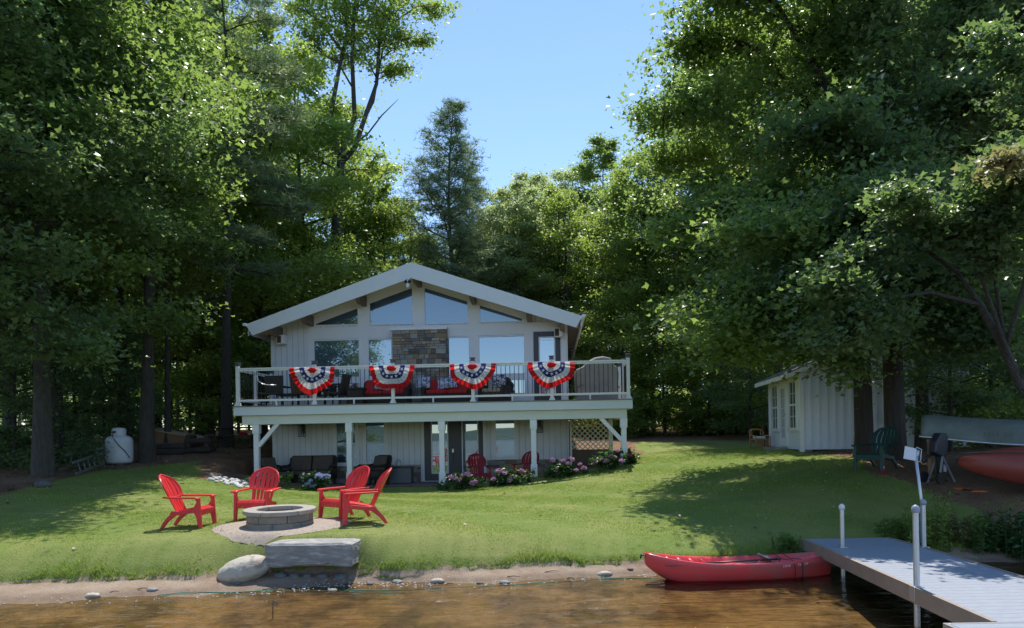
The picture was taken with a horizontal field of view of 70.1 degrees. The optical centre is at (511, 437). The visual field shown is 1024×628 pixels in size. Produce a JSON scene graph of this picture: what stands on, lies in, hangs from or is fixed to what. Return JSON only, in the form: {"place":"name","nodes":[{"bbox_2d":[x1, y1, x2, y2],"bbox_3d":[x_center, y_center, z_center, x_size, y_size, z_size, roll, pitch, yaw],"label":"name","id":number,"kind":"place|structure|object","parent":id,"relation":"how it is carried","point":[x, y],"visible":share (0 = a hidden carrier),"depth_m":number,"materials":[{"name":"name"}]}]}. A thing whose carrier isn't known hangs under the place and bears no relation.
{"place":"outdoors","nodes":[
{"label":"outdoors","id":0,"kind":"place"},
{"bbox_2d":[264,538,360,567],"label":"granite block","id":1,"kind":"structure","parent":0,"point":[336,552],"depth_m":10.64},
{"bbox_2d":[0,423,1023,627],"bbox_3d":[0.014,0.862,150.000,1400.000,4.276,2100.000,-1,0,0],"label":"ground","id":2,"kind":"structure","parent":0,"point":[44,591],"depth_m":11.24,"materials":[{"name":"plant"}]},
{"bbox_2d":[0,273,115,466],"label":"young tree","id":3,"kind":"object","parent":2,"relation":"on","point":[13,401],"visible":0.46,"depth_m":21.58,"materials":[{"name":"green plant"}]},
{"bbox_2d":[0,3,128,463],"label":"tree","id":4,"kind":"object","parent":2,"relation":"on","point":[57,435],"visible":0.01,"depth_m":22.36,"materials":[{"name":"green plant"}]},
{"bbox_2d":[0,280,169,441],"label":"young tree","id":5,"kind":"object","parent":2,"relation":"on","point":[124,371],"visible":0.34,"depth_m":24.11,"materials":[{"name":"green plant"}]},
{"bbox_2d":[31,302,192,452],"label":"young tree","id":6,"kind":"object","parent":2,"relation":"on","point":[159,396],"visible":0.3,"depth_m":25.32,"materials":[{"name":"green plant"}]},
{"bbox_2d":[17,0,214,450],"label":"tree","id":7,"kind":"object","parent":2,"relation":"on","point":[120,289],"visible":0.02,"depth_m":25.88,"materials":[{"name":"green plant"}]},
{"bbox_2d":[105,427,133,465],"bbox_3d":[-12.050,0.328,22.394,0.787,1.260,0.792,-1,0,0],"label":"propane tank","id":8,"kind":"object","parent":2,"relation":"on","point":[121,452],"visible":0.91,"depth_m":22.11,"materials":[{"name":"metal"}]},
{"bbox_2d":[0,0,256,394],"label":"tree","id":9,"kind":"object","parent":2,"relation":"on","point":[51,164],"visible":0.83,"depth_m":16.75,"materials":[{"name":"green plant"}]},
{"bbox_2d":[0,372,263,471],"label":"undergrowth","id":10,"kind":"object","parent":2,"relation":"on","point":[74,446],"visible":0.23,"depth_m":22.43,"materials":[{"name":"green plant"}]},
{"bbox_2d":[0,0,270,477],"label":"tree","id":11,"kind":"object","parent":2,"relation":"on","point":[42,456],"visible":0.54,"depth_m":19.05,"materials":[{"name":"green plant"}]},
{"bbox_2d":[3,0,290,462],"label":"tree","id":12,"kind":"object","parent":2,"relation":"on","point":[146,446],"visible":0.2,"depth_m":22.69,"materials":[{"name":"green plant"}]},
{"bbox_2d":[90,45,244,442],"bbox_3d":[-12.094,-6.406,25.329,4.849,13.995,5.120,-1,0,-30],"label":"tree","id":13,"kind":"object","parent":2,"relation":"on","point":[201,280],"visible":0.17,"depth_m":25.45,"materials":[{"name":"green plant"}]},
{"bbox_2d":[129,298,244,432],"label":"young tree","id":14,"kind":"object","parent":2,"relation":"on","point":[180,419],"visible":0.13,"depth_m":31.94,"materials":[{"name":"green plant"}]},
{"bbox_2d":[158,474,216,528],"bbox_3d":[-5.583,1.072,12.450,0.839,0.906,0.744,-1,0,1],"label":"adirondack chair","id":15,"kind":"object","parent":2,"relation":"on","point":[172,489],"visible":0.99,"depth_m":12.45,"materials":[{"name":"red plastic"}]},
{"bbox_2d":[85,130,311,435],"bbox_3d":[-13.804,-7.519,31.894,10.938,15.727,10.101,-1,0,29],"label":"tree","id":16,"kind":"object","parent":2,"relation":"on","point":[213,368],"visible":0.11,"depth_m":30.65,"materials":[{"name":"green plant"}]},
{"bbox_2d":[184,434,215,451],"bbox_3d":[-10.641,0.200,24.921,0.840,0.623,0.658,-1,0,-5],"label":"log crib","id":17,"kind":"object","parent":2,"relation":"on","point":[191,441],"visible":0.96,"depth_m":24.63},
{"bbox_2d":[140,308,270,434],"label":"young tree","id":18,"kind":"object","parent":2,"relation":"on","point":[212,402],"visible":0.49,"depth_m":30.51,"materials":[{"name":"green plant"}]},
{"bbox_2d":[145,0,328,447],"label":"tree","id":19,"kind":"object","parent":2,"relation":"on","point":[278,185],"visible":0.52,"depth_m":27.47,"materials":[{"name":"green plant"}]},
{"bbox_2d":[217,554,270,582],"bbox_3d":[-3.938,1.949,10.760,0.819,0.386,0.550,-15,7,-6],"label":"flat boulder","id":20,"kind":"object","parent":2,"relation":"on","point":[246,568],"visible":0.84,"depth_m":10.56,"materials":[{"name":"stone"}]},
{"bbox_2d":[230,467,280,520],"bbox_3d":[-4.603,1.014,13.320,0.760,0.925,0.857,-1,0,3],"label":"adirondack chair","id":21,"kind":"object","parent":2,"relation":"on","point":[266,500],"visible":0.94,"depth_m":13.47,"materials":[{"name":"red plastic"}]},
{"bbox_2d":[137,6,406,441],"bbox_3d":[-11.500,-9.503,33.123,12.627,19.659,13.673,-1,0,-42],"label":"tree","id":22,"kind":"object","parent":2,"relation":"on","point":[339,263],"visible":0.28,"depth_m":31.69,"materials":[{"name":"green plant"}]},
{"bbox_2d":[212,517,350,545],"bbox_3d":[-3.849,1.551,12.155,2.282,0.243,2.031,-1,0,0],"label":"gravel patch","id":23,"kind":"object","parent":2,"relation":"on","point":[257,537],"visible":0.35,"depth_m":11.53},
{"bbox_2d":[242,504,316,529],"bbox_3d":[-3.861,1.340,12.145,1.172,0.317,1.175,-1,2,0],"label":"fire pit","id":24,"kind":"object","parent":23,"relation":"on","point":[281,516],"visible":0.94,"depth_m":11.74,"materials":[{"name":"grey stone"}]},
{"bbox_2d":[298,470,331,490],"bbox_3d":[-5.662,1.266,20.972,0.990,0.658,0.928,-1,0,-10],"label":"hydrangea","id":25,"kind":"object","parent":2,"relation":"on","point":[318,480],"visible":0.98,"depth_m":20.75,"materials":[{"name":"green plant"}]},
{"bbox_2d":[215,47,422,353],"bbox_3d":[-11.385,-10.540,39.944,14.766,21.231,13.637,-1,0,-40],"label":"tree","id":26,"kind":"object","parent":2,"relation":"on","point":[339,108],"visible":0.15,"depth_m":38.91,"materials":[{"name":"green plant"}]},
{"bbox_2d":[238,92,399,348],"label":"tree","id":27,"kind":"object","parent":2,"relation":"on","point":[315,174],"visible":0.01,"depth_m":48.56,"materials":[{"name":"green plant"}]},
{"bbox_2d":[317,465,370,518],"bbox_3d":[-2.951,0.980,13.136,0.760,0.925,0.857,-1,0,38],"label":"adirondack chair","id":28,"kind":"object","parent":2,"relation":"on","point":[359,482],"visible":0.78,"depth_m":13.17,"materials":[{"name":"red plastic"}]},
{"bbox_2d":[341,467,391,524],"bbox_3d":[-2.464,0.986,12.425,0.857,0.925,0.760,-1,0,-15],"label":"adirondack chair","id":29,"kind":"object","parent":2,"relation":"on","point":[347,505],"visible":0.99,"depth_m":12.22,"materials":[{"name":"red plastic"}]},
{"bbox_2d":[271,0,477,289],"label":"forked tree","id":30,"kind":"object","parent":2,"relation":"on","point":[384,19],"visible":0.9,"depth_m":36.70,"materials":[{"name":"green plant"}]},
{"bbox_2d":[323,178,445,283],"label":"tree","id":31,"kind":"object","parent":2,"relation":"on","point":[382,249],"visible":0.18,"depth_m":39.58,"materials":[{"name":"green plant"}]},
{"bbox_2d":[331,481,489,485],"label":"patio","id":32,"kind":"structure","parent":2,"relation":"on","point":[430,483],"depth_m":23.85,"materials":[{"name":"concrete"}]},
{"bbox_2d":[280,455,337,484],"bbox_3d":[-6.716,1.095,24.244,1.698,0.961,0.999,-1,0,3],"label":"wicker sofa","id":33,"kind":"object","parent":32,"relation":"on","point":[324,464],"visible":0.6,"depth_m":24.44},
{"bbox_2d":[354,455,391,485],"bbox_3d":[-4.442,1.057,23.414,0.838,0.961,0.999,-1,0,41],"label":"wicker armchair","id":34,"kind":"object","parent":32,"relation":"on","point":[380,465],"visible":0.67,"depth_m":23.41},
{"bbox_2d":[243,262,584,482],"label":"house","id":35,"kind":"structure","parent":2,"relation":"on","point":[409,313],"depth_m":24.86,"materials":[{"name":"white"}]},
{"bbox_2d":[313,339,359,377],"bbox_3d":[-6.025,-2.697,25.108,1.629,1.327,0.063,-1,0,3],"label":"window","id":36,"kind":"structure","parent":35,"relation":"in","point":[335,352],"depth_m":25.11,"materials":[{"name":"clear glass"}]},
{"bbox_2d":[314,307,358,325],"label":"window","id":37,"kind":"structure","parent":35,"relation":"in","point":[350,317],"depth_m":25.09,"materials":[{"name":"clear glass"}]},
{"bbox_2d":[333,423,359,465],"bbox_3d":[-5.708,0.154,25.075,0.900,1.680,0.102,-1,0,3],"label":"window","id":38,"kind":"structure","parent":35,"relation":"in","point":[339,434],"depth_m":25.09,"materials":[{"name":"clear glass"}]},
{"bbox_2d":[362,422,387,463],"bbox_3d":[-4.690,0.137,25.019,0.870,1.680,0.102,-1,0,3],"label":"window","id":39,"kind":"structure","parent":35,"relation":"in","point":[374,435],"depth_m":25.04,"materials":[{"name":"clear glass"}]},
{"bbox_2d":[367,338,392,376],"bbox_3d":[-4.513,-2.722,25.026,0.859,1.327,0.063,-1,0,3],"label":"window","id":40,"kind":"structure","parent":35,"relation":"in","point":[380,351],"depth_m":25.03,"materials":[{"name":"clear glass"}]},
{"bbox_2d":[368,287,413,324],"bbox_3d":[-4.149,-4.494,25.005,1.544,1.289,0.063,-1,0,3],"label":"window","id":41,"kind":"structure","parent":35,"relation":"in","point":[396,308],"depth_m":25.00,"materials":[{"name":"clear glass"}]},
{"bbox_2d":[423,287,468,324],"bbox_3d":[-2.248,-4.506,24.902,1.534,1.301,0.063,-1,0,3],"label":"window","id":42,"kind":"structure","parent":35,"relation":"in","point":[439,307],"depth_m":24.91,"materials":[{"name":"clear glass"}]},
{"bbox_2d":[424,421,483,480],"bbox_3d":[-1.989,0.373,24.862,2.020,2.200,0.120,-1,0,3],"label":"double door","id":43,"kind":"structure","parent":35,"relation":"in","point":[463,439],"depth_m":24.86,"materials":[{"name":"paint"}]},
{"bbox_2d":[447,336,469,375],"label":"window","id":44,"kind":"structure","parent":35,"relation":"in","point":[458,347],"depth_m":24.89,"materials":[{"name":"clear glass"}]},
{"bbox_2d":[479,304,522,322],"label":"window","id":45,"kind":"structure","parent":35,"relation":"in","point":[486,314],"depth_m":24.81,"materials":[{"name":"clear glass"}]},
{"bbox_2d":[478,335,524,374],"bbox_3d":[-0.349,-2.791,24.801,1.599,1.327,0.063,-1,0,3],"label":"window","id":46,"kind":"structure","parent":35,"relation":"in","point":[502,348],"depth_m":24.80,"materials":[{"name":"clear glass"}]},
{"bbox_2d":[492,420,517,459],"bbox_3d":[-0.234,-0.011,24.778,0.880,1.530,0.102,-1,0,3],"label":"window","id":47,"kind":"structure","parent":35,"relation":"in","point":[504,432],"depth_m":24.80,"materials":[{"name":"clear glass"}]},
{"bbox_2d":[533,331,560,399],"bbox_3d":[1.195,-2.345,24.711,0.900,2.470,0.072,-1,0,3],"label":"door","id":48,"kind":"structure","parent":35,"relation":"in","point":[545,344],"depth_m":24.70,"materials":[{"name":"paint"}]},
{"bbox_2d":[232,354,632,484],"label":"deck","id":49,"kind":"structure","parent":2,"relation":"on","point":[256,416],"depth_m":22.13,"materials":[{"name":"paint"}]},
{"bbox_2d":[289,367,334,394],"bbox_3d":[-6.067,-1.709,22.166,1.380,0.842,0.177,-1,0,3],"label":"bunting","id":50,"kind":"object","parent":49,"relation":"hanging from","point":[311,380],"visible":1,"depth_m":22.16,"materials":[{"name":"multicoloured"}]},
{"bbox_2d":[364,380,411,403],"bbox_3d":[-4.131,-1.462,23.738,1.650,0.880,0.926,-1,0,3],"label":"wicker sofa","id":51,"kind":"object","parent":49,"relation":"on","point":[386,393],"visible":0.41,"depth_m":23.31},
{"bbox_2d":[369,365,414,388],"bbox_3d":[-3.623,-1.819,22.030,1.380,0.703,0.164,-1,0,3],"label":"bunting","id":52,"kind":"object","parent":49,"relation":"hanging from","point":[391,377],"visible":1,"depth_m":22.03,"materials":[{"name":"multicoloured"}]},
{"bbox_2d":[422,379,470,402],"bbox_3d":[-2.074,-1.496,23.826,1.600,0.880,0.926,-1,0,3],"label":"wicker sofa","id":53,"kind":"object","parent":49,"relation":"on","point":[457,391],"visible":0.48,"depth_m":23.40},
{"bbox_2d":[450,363,495,388],"bbox_3d":[-1.172,-1.823,21.894,1.385,0.775,0.162,-1,0,3],"label":"bunting","id":54,"kind":"object","parent":49,"relation":"hanging from","point":[475,376],"visible":1,"depth_m":21.90,"materials":[{"name":"multicoloured"}]},
{"bbox_2d":[528,362,574,387],"bbox_3d":[1.174,-1.856,21.769,1.394,0.787,0.168,-1,0,3],"label":"bunting","id":55,"kind":"object","parent":49,"relation":"hanging from","point":[548,374],"visible":1,"depth_m":21.77,"materials":[{"name":"multicoloured"}]},
{"bbox_2d":[574,356,618,399],"bbox_3d":[2.607,-1.818,22.681,1.356,1.370,0.795,-1,0,3],"label":"covered grill","id":56,"kind":"object","parent":49,"relation":"on","point":[598,379],"visible":0.69,"depth_m":22.37,"materials":[{"name":"fabric"}]},
{"bbox_2d":[387,96,521,291],"bbox_3d":[-3.227,-9.272,40.234,8.359,18.702,7.506,-1,0,-17],"label":"pine tree","id":57,"kind":"object","parent":2,"relation":"on","point":[454,195],"visible":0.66,"depth_m":39.24,"materials":[{"name":"green plant"}]},
{"bbox_2d":[435,469,497,489],"bbox_3d":[-1.322,1.238,20.898,1.890,0.650,0.876,-1,0,16],"label":"hydrangea","id":58,"kind":"object","parent":2,"relation":"on","point":[462,479],"visible":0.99,"depth_m":20.81,"materials":[{"name":"green plant"}]},
{"bbox_2d":[424,174,513,292],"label":"pine tree","id":59,"kind":"object","parent":2,"relation":"on","point":[482,196],"visible":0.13,"depth_m":42.75,"materials":[{"name":"green plant"}]},
{"bbox_2d":[1,536,1004,583],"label":"shore grass","id":60,"kind":"structure","parent":2,"relation":"on","point":[581,561],"depth_m":11.00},
{"bbox_2d":[0,219,1022,428],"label":"woods","id":61,"kind":"object","parent":2,"relation":"on","point":[185,415],"depth_m":59.30,"materials":[{"name":"plant"}]},
{"bbox_2d":[0,446,1023,578],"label":"lawn grass","id":62,"kind":"structure","parent":2,"relation":"on","point":[428,497],"depth_m":15.11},
{"bbox_2d":[490,466,535,485],"bbox_3d":[0.034,1.141,20.811,1.422,0.632,0.667,-1,0,14],"label":"hydrangea","id":63,"kind":"object","parent":2,"relation":"on","point":[507,477],"visible":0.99,"depth_m":20.74,"materials":[{"name":"green plant"}]},
{"bbox_2d":[462,176,576,351],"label":"tree","id":64,"kind":"object","parent":2,"relation":"on","point":[522,205],"visible":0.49,"depth_m":40.16,"materials":[{"name":"green plant"}]},
{"bbox_2d":[17,217,1023,437],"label":"trunks","id":65,"kind":"object","parent":2,"relation":"on","point":[567,297],"visible":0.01,"depth_m":40.96,"materials":[{"name":"brown plant"}]},
{"bbox_2d":[480,167,586,359],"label":"tree","id":66,"kind":"object","parent":2,"relation":"on","point":[535,179],"visible":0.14,"depth_m":43.19,"materials":[{"name":"green plant"}]},
{"bbox_2d":[495,182,629,395],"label":"tree","id":67,"kind":"object","parent":2,"relation":"on","point":[566,197],"visible":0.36,"depth_m":40.45,"materials":[{"name":"green plant"}]},
{"bbox_2d":[540,456,587,478],"bbox_3d":[1.515,0.875,20.990,1.532,0.656,0.858,-1,0,0],"label":"hydrangea","id":68,"kind":"object","parent":2,"relation":"on","point":[562,469],"visible":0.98,"depth_m":20.86,"materials":[{"name":"green plant"}]},
{"bbox_2d":[537,162,608,379],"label":"tree","id":69,"kind":"object","parent":2,"relation":"on","point":[560,175],"visible":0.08,"depth_m":47.21,"materials":[{"name":"green plant"}]},
{"bbox_2d":[570,419,612,465],"bbox_3d":[2.649,0.170,24.340,1.420,1.573,0.100,-1,0,3],"label":"lattice screen","id":70,"kind":"object","parent":2,"relation":"on","point":[582,455],"visible":0.83,"depth_m":24.33,"materials":[{"name":"beige"}]},
{"bbox_2d":[565,131,633,346],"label":"tree","id":71,"kind":"object","parent":2,"relation":"on","point":[606,155],"visible":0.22,"depth_m":45.46,"materials":[{"name":"green plant"}]},
{"bbox_2d":[588,445,628,470],"bbox_3d":[2.748,0.621,20.976,1.221,0.799,0.958,-1,0,0],"label":"hydrangea","id":72,"kind":"object","parent":2,"relation":"on","point":[603,459],"visible":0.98,"depth_m":20.90,"materials":[{"name":"green plant"}]},
{"bbox_2d":[560,172,660,363],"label":"tree","id":73,"kind":"object","parent":2,"relation":"on","point":[580,283],"visible":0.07,"depth_m":42.29,"materials":[{"name":"green plant"}]},
{"bbox_2d":[567,292,691,422],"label":"young tree","id":74,"kind":"object","parent":2,"relation":"on","point":[593,336],"visible":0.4,"depth_m":35.19,"materials":[{"name":"green plant"}]},
{"bbox_2d":[559,147,708,431],"bbox_3d":[6.844,-7.592,38.090,9.596,14.941,10.391,-1,0,-36],"label":"tree","id":75,"kind":"object","parent":2,"relation":"on","point":[593,276],"visible":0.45,"depth_m":36.73,"materials":[{"name":"green plant"}]},
{"bbox_2d":[602,291,737,435],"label":"young tree","id":76,"kind":"object","parent":2,"relation":"on","point":[632,338],"visible":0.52,"depth_m":32.60,"materials":[{"name":"green plant"}]},
{"bbox_2d":[580,76,763,413],"bbox_3d":[9.657,-9.386,36.858,12.256,18.384,12.046,-1,0,14],"label":"tree","id":77,"kind":"object","parent":2,"relation":"on","point":[637,210],"visible":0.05,"depth_m":35.73,"materials":[{"name":"green plant"}]},
{"bbox_2d":[656,335,770,434],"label":"young tree","id":78,"kind":"object","parent":2,"relation":"on","point":[695,412],"visible":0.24,"depth_m":31.89,"materials":[{"name":"green plant"}]},
{"bbox_2d":[651,18,776,433],"bbox_3d":[9.767,-9.445,32.931,6.370,18.803,6.307,-1,0,-10],"label":"tree","id":79,"kind":"object","parent":2,"relation":"on","point":[674,249],"visible":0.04,"depth_m":33.08,"materials":[{"name":"green plant"}]},
{"bbox_2d":[631,0,836,372],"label":"tree","id":80,"kind":"object","parent":2,"relation":"on","point":[676,204],"visible":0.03,"depth_m":30.32,"materials":[{"name":"green plant"}]},
{"bbox_2d":[640,552,830,583],"bbox_3d":[3.341,1.879,10.721,2.987,0.462,0.701,-1,0,-6],"label":"kayak","id":81,"kind":"object","parent":2,"relation":"on","point":[800,566],"visible":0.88,"depth_m":10.46,"materials":[{"name":"red plastic"}]},
{"bbox_2d":[683,349,794,439],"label":"young tree","id":82,"kind":"object","parent":2,"relation":"on","point":[750,388],"visible":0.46,"depth_m":28.46,"materials":[{"name":"green plant"}]},
{"bbox_2d":[601,0,959,456],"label":"maple","id":83,"kind":"object","parent":2,"relation":"on","point":[734,217],"visible":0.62,"depth_m":16.96,"materials":[{"name":"green plant"}]},
{"bbox_2d":[568,354,1023,448],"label":"undergrowth","id":84,"kind":"object","parent":2,"relation":"on","point":[634,423],"visible":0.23,"depth_m":31.81,"materials":[{"name":"green plant"}]},
{"bbox_2d":[672,0,993,349],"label":"tree","id":85,"kind":"object","parent":2,"relation":"on","point":[727,180],"visible":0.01,"depth_m":28.97,"materials":[{"name":"green plant"}]},
{"bbox_2d":[711,0,1023,343],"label":"tree","id":86,"kind":"object","parent":2,"relation":"on","point":[772,112],"depth_m":25.24,"materials":[{"name":"green plant"}]},
{"bbox_2d":[755,338,987,451],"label":"garden shed","id":87,"kind":"structure","parent":2,"relation":"on","point":[802,418],"depth_m":20.24,"materials":[{"name":"paint"}]},
{"bbox_2d":[779,380,787,445],"bbox_3d":[8.221,-0.716,22.151,0.070,1.960,0.880,-1,0,7],"label":"door","id":88,"kind":"structure","parent":87,"relation":"in","point":[783,389],"depth_m":22.11,"materials":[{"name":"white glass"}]},
{"bbox_2d":[787,379,797,430],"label":"window","id":89,"kind":"structure","parent":87,"relation":"in","point":[792,385],"depth_m":21.05,"materials":[{"name":"white glass"}]},
{"bbox_2d":[722,0,1023,459],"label":"maple","id":90,"kind":"object","parent":2,"relation":"on","point":[846,128],"visible":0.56,"depth_m":14.72,"materials":[{"name":"green plant"}]},
{"bbox_2d":[851,426,899,470],"bbox_3d":[7.742,0.221,15.411,0.866,0.935,0.768,-1,0,-33],"label":"adirondack chair","id":91,"kind":"object","parent":2,"relation":"on","point":[882,455],"visible":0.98,"depth_m":15.42,"materials":[{"name":"green plastic"}]},
{"bbox_2d":[757,3,1023,398],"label":"leaning tree","id":92,"kind":"object","parent":2,"relation":"on","point":[972,238],"visible":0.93,"depth_m":11.73,"materials":[{"name":"green plant"}]},
{"bbox_2d":[803,0,986,450],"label":"tree","id":93,"kind":"object","parent":2,"relation":"on","point":[919,442],"visible":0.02,"depth_m":18.85,"materials":[{"name":"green plant"}]},
{"bbox_2d":[927,439,932,478],"bbox_3d":[8.522,0.424,14.871,0.090,0.779,1.240,-1,0,31],"label":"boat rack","id":94,"kind":"object","parent":2,"relation":"on","point":[930,461],"visible":0.6,"depth_m":14.35,"materials":[{"name":"brown wood"}]},
{"bbox_2d":[919,415,1023,445],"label":"upturned rowboat","id":95,"kind":"object","parent":94,"relation":"on","point":[1009,432],"visible":0.98,"depth_m":14.02,"materials":[{"name":"metal"}]},
{"bbox_2d":[916,490,955,552],"bbox_3d":[6.878,1.349,11.834,0.570,1.038,0.607,-1,0,37],"label":"weed clump","id":96,"kind":"object","parent":2,"relation":"on","point":[943,540],"visible":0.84,"depth_m":11.81,"materials":[{"name":"green plant"}]},
{"bbox_2d":[920,433,955,483],"bbox_3d":[8.227,0.408,14.193,0.693,0.987,0.420,-1,0,-15],"label":"outboard motor","id":97,"kind":"object","parent":2,"relation":"on","point":[938,446],"visible":0.99,"depth_m":14.14,"materials":[{"name":"paint"}]},
{"bbox_2d":[872,291,1023,451],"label":"young tree","id":98,"kind":"object","parent":2,"relation":"on","point":[929,383],"visible":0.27,"depth_m":17.44,"materials":[{"name":"green plant"}]},
{"bbox_2d":[936,508,974,542],"bbox_3d":[7.254,1.445,11.997,0.670,0.604,0.621,-1,0,-29],"label":"weed clump","id":99,"kind":"object","parent":2,"relation":"on","point":[955,523],"visible":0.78,"depth_m":11.89,"materials":[{"name":"green plant"}]},
{"bbox_2d":[901,0,1023,278],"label":"tree","id":100,"kind":"object","parent":2,"relation":"on","point":[1009,126],"visible":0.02,"depth_m":19.16,"materials":[{"name":"green plant"}]},
{"bbox_2d":[907,241,1023,447],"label":"young tree","id":101,"kind":"object","parent":2,"relation":"on","point":[1015,284],"visible":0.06,"depth_m":18.45,"materials":[{"name":"green plant"}]},
{"bbox_2d":[955,510,1006,554],"bbox_3d":[7.588,1.550,11.900,0.650,0.706,0.610,-1,0,0],"label":"weed clump","id":102,"kind":"object","parent":2,"relation":"on","point":[980,543],"visible":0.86,"depth_m":11.81,"materials":[{"name":"green plant"}]},
{"bbox_2d":[951,142,1023,188],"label":"young maple","id":103,"kind":"object","parent":2,"relation":"on","point":[1007,162],"visible":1,"depth_m":8.47,"materials":[{"name":"green plant"}]},
{"bbox_2d":[957,446,1023,483],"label":"canoe","id":104,"kind":"object","parent":2,"relation":"on","point":[1005,464],"visible":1,"depth_m":13.05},
{"bbox_2d":[978,508,1023,555],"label":"weed clump","id":105,"kind":"object","parent":2,"relation":"on","point":[999,544],"visible":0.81,"depth_m":11.78,"materials":[{"name":"green plant"}]},
{"bbox_2d":[997,510,1023,562],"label":"weed clump","id":106,"kind":"object","parent":2,"relation":"on","point":[1017,538],"visible":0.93,"depth_m":11.59,"materials":[{"name":"green plant"}]},
{"bbox_2d":[0,562,1023,627],"bbox_3d":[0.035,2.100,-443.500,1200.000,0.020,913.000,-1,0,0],"label":"water","id":107,"kind":"structure","parent":0,"point":[511,587],"depth_m":9.20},
{"bbox_2d":[801,499,1023,627],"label":"dock","id":108,"kind":"object","parent":107,"relation":"in","point":[959,592],"visible":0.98,"depth_m":8.28,"materials":[{"name":"wood"}]},
{"bbox_2d":[21,0,1023,429],"label":"sky","id":109,"kind":"structure","parent":0,"point":[536,77],"materials":[{"name":"blue"}]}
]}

